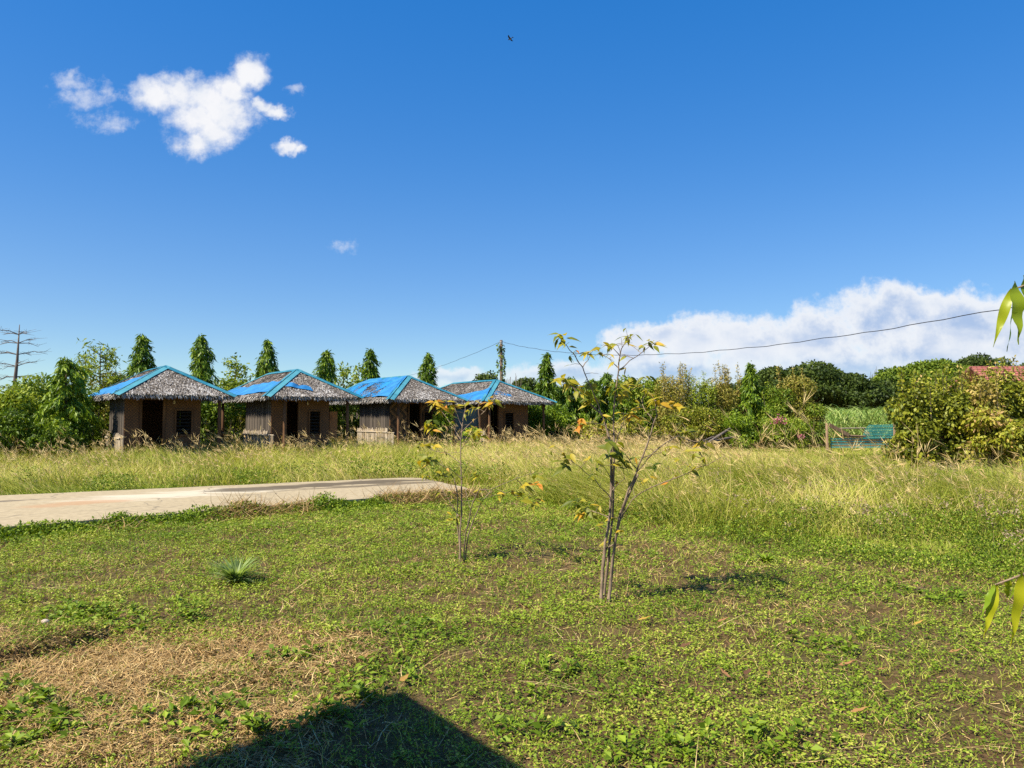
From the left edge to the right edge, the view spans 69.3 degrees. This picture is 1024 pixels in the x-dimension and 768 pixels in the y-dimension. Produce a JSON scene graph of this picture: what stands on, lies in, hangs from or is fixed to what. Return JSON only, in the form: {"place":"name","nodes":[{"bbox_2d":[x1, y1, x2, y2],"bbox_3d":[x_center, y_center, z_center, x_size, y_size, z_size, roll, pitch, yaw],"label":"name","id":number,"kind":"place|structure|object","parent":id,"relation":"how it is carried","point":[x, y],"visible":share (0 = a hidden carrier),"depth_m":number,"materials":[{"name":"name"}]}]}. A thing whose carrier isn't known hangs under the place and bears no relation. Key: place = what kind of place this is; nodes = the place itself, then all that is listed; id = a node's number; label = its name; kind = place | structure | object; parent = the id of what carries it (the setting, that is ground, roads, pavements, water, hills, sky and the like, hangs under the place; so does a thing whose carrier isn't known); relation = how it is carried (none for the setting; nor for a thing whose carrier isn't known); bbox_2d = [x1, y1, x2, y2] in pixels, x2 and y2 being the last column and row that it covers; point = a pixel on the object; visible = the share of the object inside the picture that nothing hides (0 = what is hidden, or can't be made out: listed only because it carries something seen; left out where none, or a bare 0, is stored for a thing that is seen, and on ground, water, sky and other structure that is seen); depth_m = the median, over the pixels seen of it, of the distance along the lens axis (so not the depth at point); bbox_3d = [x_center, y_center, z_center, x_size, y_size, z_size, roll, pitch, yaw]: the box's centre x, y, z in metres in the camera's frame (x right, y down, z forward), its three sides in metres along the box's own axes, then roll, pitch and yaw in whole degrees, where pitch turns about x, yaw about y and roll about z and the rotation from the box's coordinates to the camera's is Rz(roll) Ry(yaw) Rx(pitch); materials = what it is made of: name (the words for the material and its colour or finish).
{"place":"outdoors","nodes":[
{"label":"outdoors","id":0,"kind":"place"},
{"bbox_2d":[0,478,470,532],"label":"pavement","id":1,"kind":"structure","parent":0,"point":[73,506],"depth_m":13.71,"materials":[{"name":"concrete"}]},
{"bbox_2d":[0,424,1023,767],"bbox_3d":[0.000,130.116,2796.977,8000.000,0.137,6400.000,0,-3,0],"label":"ground","id":2,"kind":"structure","parent":0,"point":[880,608],"depth_m":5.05,"materials":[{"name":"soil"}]},
{"bbox_2d":[0,383,44,455],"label":"hedge shrub","id":3,"kind":"object","parent":2,"relation":"on","point":[12,398],"visible":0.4,"depth_m":25.24,"materials":[{"name":"green plant"}]},
{"bbox_2d":[0,405,46,455],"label":"hedge shrub","id":4,"kind":"object","parent":2,"relation":"on","point":[8,426],"visible":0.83,"depth_m":23.71,"materials":[{"name":"green plant"}]},
{"bbox_2d":[0,325,51,389],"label":"dead tree","id":5,"kind":"object","parent":2,"relation":"on","point":[16,365],"visible":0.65,"depth_m":46.11,"materials":[{"name":"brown wood"}]},
{"bbox_2d":[8,372,72,430],"bbox_3d":[-17.634,1.226,27.414,2.814,3.392,2.247,0,-3,0],"label":"hedge shrub","id":6,"kind":"object","parent":2,"relation":"on","point":[42,391],"visible":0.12,"depth_m":27.00,"materials":[{"name":"green plant"}]},
{"bbox_2d":[15,417,83,460],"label":"hedge shrub","id":7,"kind":"object","parent":2,"relation":"on","point":[45,437],"visible":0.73,"depth_m":23.97,"materials":[{"name":"green plant"}]},
{"bbox_2d":[28,356,112,455],"bbox_3d":[-15.383,1.128,25.547,2.584,4.222,2.494,-2,-3,30],"label":"mast tree","id":8,"kind":"object","parent":2,"relation":"on","point":[63,404],"visible":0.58,"depth_m":25.32,"materials":[{"name":"green plant"}]},
{"bbox_2d":[52,387,109,458],"bbox_3d":[-15.893,1.554,27.603,2.335,2.952,1.744,-1,-3,22],"label":"hedge shrub","id":9,"kind":"object","parent":2,"relation":"on","point":[98,406],"visible":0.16,"depth_m":27.52,"materials":[{"name":"green plant"}]},
{"bbox_2d":[74,352,95,396],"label":"slender tree","id":10,"kind":"object","parent":2,"relation":"on","point":[84,358],"visible":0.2,"depth_m":34.92,"materials":[{"name":"green plant"}]},
{"bbox_2d":[69,421,108,457],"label":"hedge shrub","id":11,"kind":"object","parent":2,"relation":"on","point":[86,433],"visible":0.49,"depth_m":25.27,"materials":[{"name":"green plant"}]},
{"bbox_2d":[76,338,127,444],"bbox_3d":[-18.427,0.571,33.055,2.402,5.297,2.157,2,-3,-32],"label":"slender tree","id":12,"kind":"object","parent":2,"relation":"on","point":[112,355],"visible":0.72,"depth_m":33.04,"materials":[{"name":"green plant"}]},
{"bbox_2d":[87,368,125,445],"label":"hedge shrub","id":13,"kind":"object","parent":2,"relation":"on","point":[106,408],"visible":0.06,"depth_m":33.54,"materials":[{"name":"green plant"}]},
{"bbox_2d":[120,333,156,380],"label":"mast tree","id":14,"kind":"object","parent":2,"relation":"on","point":[142,358],"visible":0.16,"depth_m":32.89,"materials":[{"name":"green plant"}]},
{"bbox_2d":[88,365,238,458],"bbox_3d":[-13.385,1.176,27.819,4.162,3.606,7.212,2,-3,-37],"label":"thatched hut","id":15,"kind":"object","parent":2,"relation":"on","point":[163,402],"visible":0.94,"depth_m":25.96,"materials":[{"name":"brown wood"}]},
{"bbox_2d":[174,409,192,435],"bbox_3d":[-11.592,1.361,26.133,0.600,0.940,0.118,2,-3,-37],"label":"window","id":16,"kind":"structure","parent":15,"relation":"in","point":[176,410],"depth_m":26.13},
{"bbox_2d":[187,333,233,448],"bbox_3d":[-14.101,0.716,33.518,2.702,6.103,2.282,-1,-3,17],"label":"mast tree","id":17,"kind":"object","parent":2,"relation":"on","point":[202,353],"visible":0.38,"depth_m":33.40,"materials":[{"name":"green plant"}]},
{"bbox_2d":[200,401,234,446],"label":"garden shrub","id":18,"kind":"object","parent":2,"relation":"on","point":[206,414],"visible":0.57,"depth_m":32.62,"materials":[{"name":"green plant"}]},
{"bbox_2d":[211,376,246,447],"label":"garden shrub","id":19,"kind":"object","parent":2,"relation":"on","point":[228,386],"visible":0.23,"depth_m":35.30,"materials":[{"name":"green plant"}]},
{"bbox_2d":[202,553,267,584],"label":"grass tuft","id":20,"kind":"object","parent":2,"relation":"on","point":[235,571],"visible":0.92,"depth_m":7.07,"materials":[{"name":"green plant"}]},
{"bbox_2d":[221,352,252,441],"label":"slender tree","id":21,"kind":"object","parent":2,"relation":"on","point":[235,366],"visible":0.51,"depth_m":36.05,"materials":[{"name":"green plant"}]},
{"bbox_2d":[224,380,249,442],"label":"garden shrub","id":22,"kind":"object","parent":2,"relation":"on","point":[241,419],"visible":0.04,"depth_m":36.27,"materials":[{"name":"green plant"}]},
{"bbox_2d":[0,489,497,544],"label":"creeping weeds","id":23,"kind":"object","parent":2,"relation":"on","point":[324,499],"visible":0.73,"depth_m":11.35,"materials":[{"name":"green plant"}]},
{"bbox_2d":[234,339,279,444],"bbox_3d":[-11.646,0.658,34.455,2.768,5.597,2.374,0,-3,0],"label":"mast tree","id":24,"kind":"object","parent":2,"relation":"on","point":[267,363],"visible":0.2,"depth_m":34.44,"materials":[{"name":"green plant"}]},
{"bbox_2d":[60,477,501,539],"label":"dry vines","id":25,"kind":"object","parent":2,"relation":"on","point":[384,494],"visible":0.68,"depth_m":12.65,"materials":[{"name":"plant"}]},
{"bbox_2d":[213,369,365,454],"bbox_3d":[-9.210,1.266,29.772,4.011,3.605,7.210,2,-3,-37],"label":"thatched hut","id":26,"kind":"object","parent":2,"relation":"on","point":[290,403],"visible":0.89,"depth_m":27.98,"materials":[{"name":"brown wood"}]},
{"bbox_2d":[308,410,321,434],"bbox_3d":[-7.476,1.464,28.040,0.500,0.950,0.118,2,-3,-37],"label":"window","id":27,"kind":"structure","parent":26,"relation":"in","point":[320,413],"depth_m":28.04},
{"bbox_2d":[2,434,644,462],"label":"dry stalks","id":28,"kind":"object","parent":2,"relation":"on","point":[166,440],"visible":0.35,"depth_m":24.52,"materials":[{"name":"plant"}]},
{"bbox_2d":[312,349,349,442],"bbox_3d":[-9.266,0.903,36.930,2.396,5.386,2.232,0,-3,0],"label":"mast tree","id":29,"kind":"object","parent":2,"relation":"on","point":[326,370],"visible":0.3,"depth_m":36.94,"materials":[{"name":"green plant"}]},
{"bbox_2d":[332,361,354,438],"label":"slender tree","id":30,"kind":"object","parent":2,"relation":"on","point":[346,373],"visible":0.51,"depth_m":40.93,"materials":[{"name":"green plant"}]},
{"bbox_2d":[335,404,359,441],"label":"garden shrub","id":31,"kind":"object","parent":2,"relation":"on","point":[356,423],"visible":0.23,"depth_m":37.76,"materials":[{"name":"green plant"}]},
{"bbox_2d":[348,362,363,417],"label":"slender tree","id":32,"kind":"object","parent":2,"relation":"on","point":[355,378],"visible":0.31,"depth_m":42.86,"materials":[{"name":"green plant"}]},
{"bbox_2d":[350,348,381,434],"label":"mast tree","id":33,"kind":"object","parent":2,"relation":"on","point":[369,371],"visible":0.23,"depth_m":38.95,"materials":[{"name":"green plant"}]},
{"bbox_2d":[329,375,467,449],"bbox_3d":[-5.723,1.476,34.337,4.112,3.606,7.811,2,-3,-37],"label":"thatched hut","id":34,"kind":"object","parent":2,"relation":"on","point":[394,402],"visible":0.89,"depth_m":32.25,"materials":[{"name":"blue"}]},
{"bbox_2d":[423,411,433,432],"bbox_3d":[-3.688,1.667,32.458,0.500,0.950,0.118,2,-3,-37],"label":"window","id":35,"kind":"structure","parent":34,"relation":"in","point":[424,413],"depth_m":32.41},
{"bbox_2d":[432,403,455,447],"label":"climbing vine","id":36,"kind":"object","parent":34,"relation":"attached to","point":[443,421],"visible":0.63,"depth_m":31.80,"materials":[{"name":"green plant"}]},
{"bbox_2d":[442,405,478,445],"bbox_3d":[-2.260,2.060,32.840,1.892,2.300,0.130,2,-3,-33],"label":"hanging tarpaulin","id":37,"kind":"object","parent":34,"relation":"hanging from","point":[468,419],"visible":0.29,"depth_m":32.93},
{"bbox_2d":[417,352,440,438],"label":"mast tree","id":38,"kind":"object","parent":2,"relation":"on","point":[424,374],"visible":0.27,"depth_m":41.88,"materials":[{"name":"green plant"}]},
{"bbox_2d":[46,396,845,425],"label":"woods","id":39,"kind":"object","parent":2,"relation":"on","point":[354,413],"depth_m":126.27,"materials":[{"name":"green plant"}]},
{"bbox_2d":[458,427,482,449],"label":"garden shrub","id":40,"kind":"object","parent":2,"relation":"on","point":[468,435],"visible":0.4,"depth_m":30.36,"materials":[{"name":"green plant"}]},
{"bbox_2d":[414,396,544,562],"bbox_3d":[-0.379,1.067,8.151,1.476,1.880,0.878,0,-3,0],"label":"sapling","id":41,"kind":"object","parent":2,"relation":"on","point":[424,459],"visible":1,"depth_m":8.22,"materials":[{"name":"green plant"}]},
{"bbox_2d":[0,580,964,767],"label":"broad weeds","id":42,"kind":"object","parent":2,"relation":"on","point":[55,720],"visible":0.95,"depth_m":3.91,"materials":[{"name":"green plant"}]},
{"bbox_2d":[472,370,498,380],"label":"umbrella tree","id":43,"kind":"object","parent":2,"relation":"on","point":[484,376],"visible":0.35,"depth_m":94.36,"materials":[{"name":"green plant"}]},
{"bbox_2d":[440,379,556,444],"bbox_3d":[-1.868,1.637,37.848,4.565,3.606,8.017,2,-3,-37],"label":"thatched hut","id":44,"kind":"object","parent":2,"relation":"on","point":[515,402],"visible":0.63,"depth_m":35.71,"materials":[{"name":"blue"}]},
{"bbox_2d":[504,412,514,431],"bbox_3d":[-0.153,1.812,35.604,0.600,0.950,0.118,2,-3,-37],"label":"window","id":45,"kind":"structure","parent":44,"relation":"in","point":[513,414],"depth_m":35.67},
{"bbox_2d":[496,340,506,381],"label":"utility pole","id":46,"kind":"object","parent":2,"relation":"on","point":[501,350],"visible":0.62,"depth_m":44.03,"materials":[{"name":"green wood"}]},
{"bbox_2d":[505,307,1011,355],"bbox_3d":[5.477,-2.051,29.075,0.019,2.333,32.313,1,-3,-22],"label":"power line","id":47,"kind":"object","parent":46,"relation":"attached to","point":[803,341],"visible":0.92,"depth_m":21.07,"materials":[{"name":"metal"}]},
{"bbox_2d":[0,435,1023,556],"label":"tall grass","id":48,"kind":"structure","parent":2,"relation":"on","point":[44,481],"depth_m":15.38,"materials":[{"name":"plant"}]},
{"bbox_2d":[0,485,1023,767],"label":"dry straw","id":49,"kind":"object","parent":2,"relation":"on","point":[60,671],"visible":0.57,"depth_m":4.52,"materials":[{"name":"beige plant"}]},
{"bbox_2d":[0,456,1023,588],"bbox_3d":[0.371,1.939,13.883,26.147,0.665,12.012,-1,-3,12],"label":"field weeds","id":50,"kind":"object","parent":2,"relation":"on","point":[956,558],"visible":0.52,"depth_m":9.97,"materials":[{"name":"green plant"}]},
{"bbox_2d":[0,388,1023,536],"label":"seed heads","id":51,"kind":"object","parent":2,"relation":"on","point":[591,449],"visible":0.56,"depth_m":16.86,"materials":[{"name":"beige plant"}]},
{"bbox_2d":[511,376,536,392],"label":"dome tree","id":52,"kind":"object","parent":2,"relation":"on","point":[530,382],"visible":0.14,"depth_m":91.25,"materials":[{"name":"green plant"}]},
{"bbox_2d":[520,383,539,419],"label":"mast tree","id":53,"kind":"object","parent":2,"relation":"on","point":[524,387],"visible":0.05,"depth_m":41.41,"materials":[{"name":"green plant"}]},
{"bbox_2d":[528,405,557,442],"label":"thicket shrub","id":54,"kind":"object","parent":2,"relation":"on","point":[535,424],"visible":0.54,"depth_m":37.50,"materials":[{"name":"green plant"}]},
{"bbox_2d":[528,352,566,441],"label":"mast tree","id":55,"kind":"object","parent":2,"relation":"on","point":[546,387],"visible":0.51,"depth_m":38.35,"materials":[{"name":"green plant"}]},
{"bbox_2d":[537,402,575,442],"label":"thicket shrub","id":56,"kind":"object","parent":2,"relation":"on","point":[561,418],"visible":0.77,"depth_m":37.35,"materials":[{"name":"green plant"}]},
{"bbox_2d":[555,376,594,445],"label":"tree","id":57,"kind":"object","parent":2,"relation":"on","point":[570,405],"visible":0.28,"depth_m":38.41,"materials":[{"name":"green plant"}]},
{"bbox_2d":[573,388,604,421],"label":"thicket shrub","id":58,"kind":"object","parent":2,"relation":"on","point":[587,410],"visible":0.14,"depth_m":38.97,"materials":[{"name":"green plant"}]},
{"bbox_2d":[567,418,615,444],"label":"thicket shrub","id":59,"kind":"object","parent":2,"relation":"on","point":[585,427],"visible":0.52,"depth_m":36.52,"materials":[{"name":"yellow plant"}]},
{"bbox_2d":[586,372,630,436],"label":"tree","id":60,"kind":"object","parent":2,"relation":"on","point":[606,379],"visible":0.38,"depth_m":38.82,"materials":[{"name":"green plant"}]},
{"bbox_2d":[599,375,648,423],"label":"thicket shrub","id":61,"kind":"object","parent":2,"relation":"on","point":[629,405],"visible":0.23,"depth_m":39.23,"materials":[{"name":"green plant"}]},
{"bbox_2d":[609,415,661,443],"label":"thicket shrub","id":62,"kind":"object","parent":2,"relation":"on","point":[637,426],"visible":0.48,"depth_m":36.47,"materials":[{"name":"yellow plant"}]},
{"bbox_2d":[547,328,724,602],"bbox_3d":[1.056,0.720,6.455,1.478,2.420,0.923,0,-3,7],"label":"sapling","id":63,"kind":"object","parent":2,"relation":"on","point":[617,453],"visible":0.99,"depth_m":6.46,"materials":[{"name":"green plant"}]},
{"bbox_2d":[632,378,660,440],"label":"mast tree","id":64,"kind":"object","parent":2,"relation":"on","point":[651,421],"visible":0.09,"depth_m":39.42,"materials":[{"name":"green plant"}]},
{"bbox_2d":[633,377,671,442],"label":"thicket shrub","id":65,"kind":"object","parent":2,"relation":"on","point":[649,384],"visible":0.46,"depth_m":39.55,"materials":[{"name":"green plant"}]},
{"bbox_2d":[652,361,696,444],"bbox_3d":[8.575,1.101,38.943,2.485,4.704,2.255,1,-3,-26],"label":"thicket shrub","id":66,"kind":"object","parent":2,"relation":"on","point":[676,393],"visible":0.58,"depth_m":38.56,"materials":[{"name":"green plant"}]},
{"bbox_2d":[658,404,721,446],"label":"thicket shrub","id":67,"kind":"object","parent":2,"relation":"on","point":[698,428],"visible":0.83,"depth_m":37.02,"materials":[{"name":"green plant"}]},
{"bbox_2d":[682,370,726,447],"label":"thicket shrub","id":68,"kind":"object","parent":2,"relation":"on","point":[700,394],"visible":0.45,"depth_m":38.38,"materials":[{"name":"green plant"}]},
{"bbox_2d":[706,428,730,443],"bbox_3d":[10.036,2.546,36.008,1.810,0.851,0.141,2,-3,-34],"label":"fallen timber","id":69,"kind":"object","parent":2,"relation":"on","point":[720,434],"visible":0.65,"depth_m":35.98,"materials":[{"name":"grey wood"}]},
{"bbox_2d":[703,360,742,447],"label":"thicket shrub","id":70,"kind":"object","parent":2,"relation":"on","point":[722,396],"visible":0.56,"depth_m":38.76,"materials":[{"name":"green plant"}]},
{"bbox_2d":[718,410,764,449],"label":"thicket shrub","id":71,"kind":"object","parent":2,"relation":"on","point":[745,432],"visible":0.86,"depth_m":36.84,"materials":[{"name":"green plant"}]},
{"bbox_2d":[729,360,769,448],"bbox_3d":[12.465,1.460,38.641,2.530,5.349,2.439,2,-3,-39],"label":"mast tree","id":72,"kind":"object","parent":2,"relation":"on","point":[749,391],"visible":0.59,"depth_m":38.26,"materials":[{"name":"green plant"}]},
{"bbox_2d":[752,550,779,563],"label":"grass tuft","id":73,"kind":"object","parent":2,"relation":"on","point":[769,558],"visible":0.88,"depth_m":8.17,"materials":[{"name":"green plant"}]},
{"bbox_2d":[745,381,796,447],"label":"thicket shrub","id":74,"kind":"object","parent":2,"relation":"on","point":[774,407],"visible":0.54,"depth_m":38.21,"materials":[{"name":"green plant"}]},
{"bbox_2d":[734,365,814,401],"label":"dome tree","id":75,"kind":"object","parent":2,"relation":"on","point":[768,374],"visible":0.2,"depth_m":85.99,"materials":[{"name":"green plant"}]},
{"bbox_2d":[649,403,900,439],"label":"sugar cane","id":76,"kind":"object","parent":2,"relation":"on","point":[849,418],"visible":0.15,"depth_m":47.85,"materials":[{"name":"green plant"}]},
{"bbox_2d":[755,414,813,448],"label":"thicket shrub","id":77,"kind":"object","parent":2,"relation":"on","point":[784,423],"visible":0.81,"depth_m":36.64,"materials":[{"name":"green plant"}]},
{"bbox_2d":[769,364,825,445],"bbox_3d":[14.965,1.211,39.105,3.360,4.500,2.777,-2,-3,31],"label":"thicket shrub","id":78,"kind":"object","parent":2,"relation":"on","point":[797,385],"visible":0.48,"depth_m":38.54,"materials":[{"name":"green plant"}]},
{"bbox_2d":[795,403,837,447],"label":"thicket shrub","id":79,"kind":"object","parent":2,"relation":"on","point":[822,410],"visible":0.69,"depth_m":37.67,"materials":[{"name":"green plant"}]},
{"bbox_2d":[780,359,853,405],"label":"dome tree","id":80,"kind":"object","parent":2,"relation":"on","point":[829,378],"visible":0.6,"depth_m":83.15,"materials":[{"name":"green plant"}]},
{"bbox_2d":[815,372,869,408],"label":"dome tree","id":81,"kind":"object","parent":2,"relation":"on","point":[829,402],"visible":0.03,"depth_m":86.05,"materials":[{"name":"green plant"}]},
{"bbox_2d":[674,458,1023,570],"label":"flowering weeds","id":82,"kind":"object","parent":2,"relation":"on","point":[947,503],"visible":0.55,"depth_m":10.40,"materials":[{"name":"green plant"}]},
{"bbox_2d":[825,423,895,449],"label":"farm gate","id":83,"kind":"structure","parent":2,"relation":"on","point":[840,430],"depth_m":35.89,"materials":[{"name":"teal wood"}]},
{"bbox_2d":[831,375,898,410],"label":"dome tree","id":84,"kind":"object","parent":2,"relation":"on","point":[868,393],"visible":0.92,"depth_m":82.25,"materials":[{"name":"green plant"}]},
{"bbox_2d":[864,378,913,411],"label":"dome tree","id":85,"kind":"object","parent":2,"relation":"on","point":[888,382],"visible":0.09,"depth_m":86.12,"materials":[{"name":"green plant"}]},
{"bbox_2d":[870,363,925,392],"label":"dome tree","id":86,"kind":"object","parent":2,"relation":"on","point":[887,373],"visible":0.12,"depth_m":91.20,"materials":[{"name":"green plant"}]},
{"bbox_2d":[879,367,951,470],"bbox_3d":[11.965,1.076,21.942,1.816,3.198,1.573,2,-3,-30],"label":"round shrub","id":87,"kind":"object","parent":2,"relation":"on","point":[917,405],"visible":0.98,"depth_m":21.64,"materials":[{"name":"green plant"}]},
{"bbox_2d":[902,358,971,390],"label":"dome tree","id":88,"kind":"object","parent":2,"relation":"on","point":[927,367],"visible":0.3,"depth_m":88.10,"materials":[{"name":"green plant"}]},
{"bbox_2d":[909,360,974,468],"bbox_3d":[13.030,0.987,22.287,1.875,3.487,1.844,0,-3,0],"label":"round shrub","id":89,"kind":"object","parent":2,"relation":"on","point":[952,403],"visible":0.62,"depth_m":21.83,"materials":[{"name":"green plant"}]},
{"bbox_2d":[929,368,963,391],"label":"dome tree","id":90,"kind":"object","parent":2,"relation":"on","point":[951,376],"visible":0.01,"depth_m":85.81,"materials":[{"name":"green plant"}]},
{"bbox_2d":[953,364,1009,459],"bbox_3d":[14.425,1.037,23.152,1.862,3.377,1.918,0,-3,0],"label":"round shrub","id":91,"kind":"object","parent":2,"relation":"on","point":[982,393],"visible":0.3,"depth_m":22.80,"materials":[{"name":"green plant"}]},
{"bbox_2d":[954,352,1014,366],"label":"dome tree","id":92,"kind":"object","parent":2,"relation":"on","point":[976,359],"visible":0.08,"depth_m":108.91,"materials":[{"name":"green plant"}]},
{"bbox_2d":[958,404,1014,469],"bbox_3d":[13.867,1.613,21.512,1.619,2.080,1.865,-2,-3,38],"label":"round shrub","id":93,"kind":"object","parent":2,"relation":"on","point":[979,424],"visible":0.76,"depth_m":21.24,"materials":[{"name":"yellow plant"}]},
{"bbox_2d":[951,366,1023,387],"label":"house","id":94,"kind":"structure","parent":2,"relation":"on","point":[972,369],"depth_m":48.42,"materials":[{"name":"red tile"}]},
{"bbox_2d":[981,275,1023,646],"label":"mast tree","id":95,"kind":"object","parent":2,"relation":"on","point":[1014,297],"visible":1,"depth_m":1.69,"materials":[{"name":"green plant"}]},
{"bbox_2d":[984,356,1023,463],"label":"round shrub","id":96,"kind":"object","parent":2,"relation":"on","point":[1012,394],"visible":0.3,"depth_m":23.68,"materials":[{"name":"green plant"}]},
{"bbox_2d":[987,418,1023,470],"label":"round shrub","id":97,"kind":"object","parent":2,"relation":"on","point":[1012,433],"visible":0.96,"depth_m":20.73,"materials":[{"name":"green plant"}]},
{"bbox_2d":[1006,355,1023,419],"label":"round shrub","id":98,"kind":"object","parent":2,"relation":"on","point":[1020,377],"visible":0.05,"depth_m":24.83,"materials":[{"name":"green plant"}]},
{"bbox_2d":[0,0,1023,401],"label":"sky","id":99,"kind":"structure","parent":0,"point":[403,180],"materials":[{"name":"blue"}]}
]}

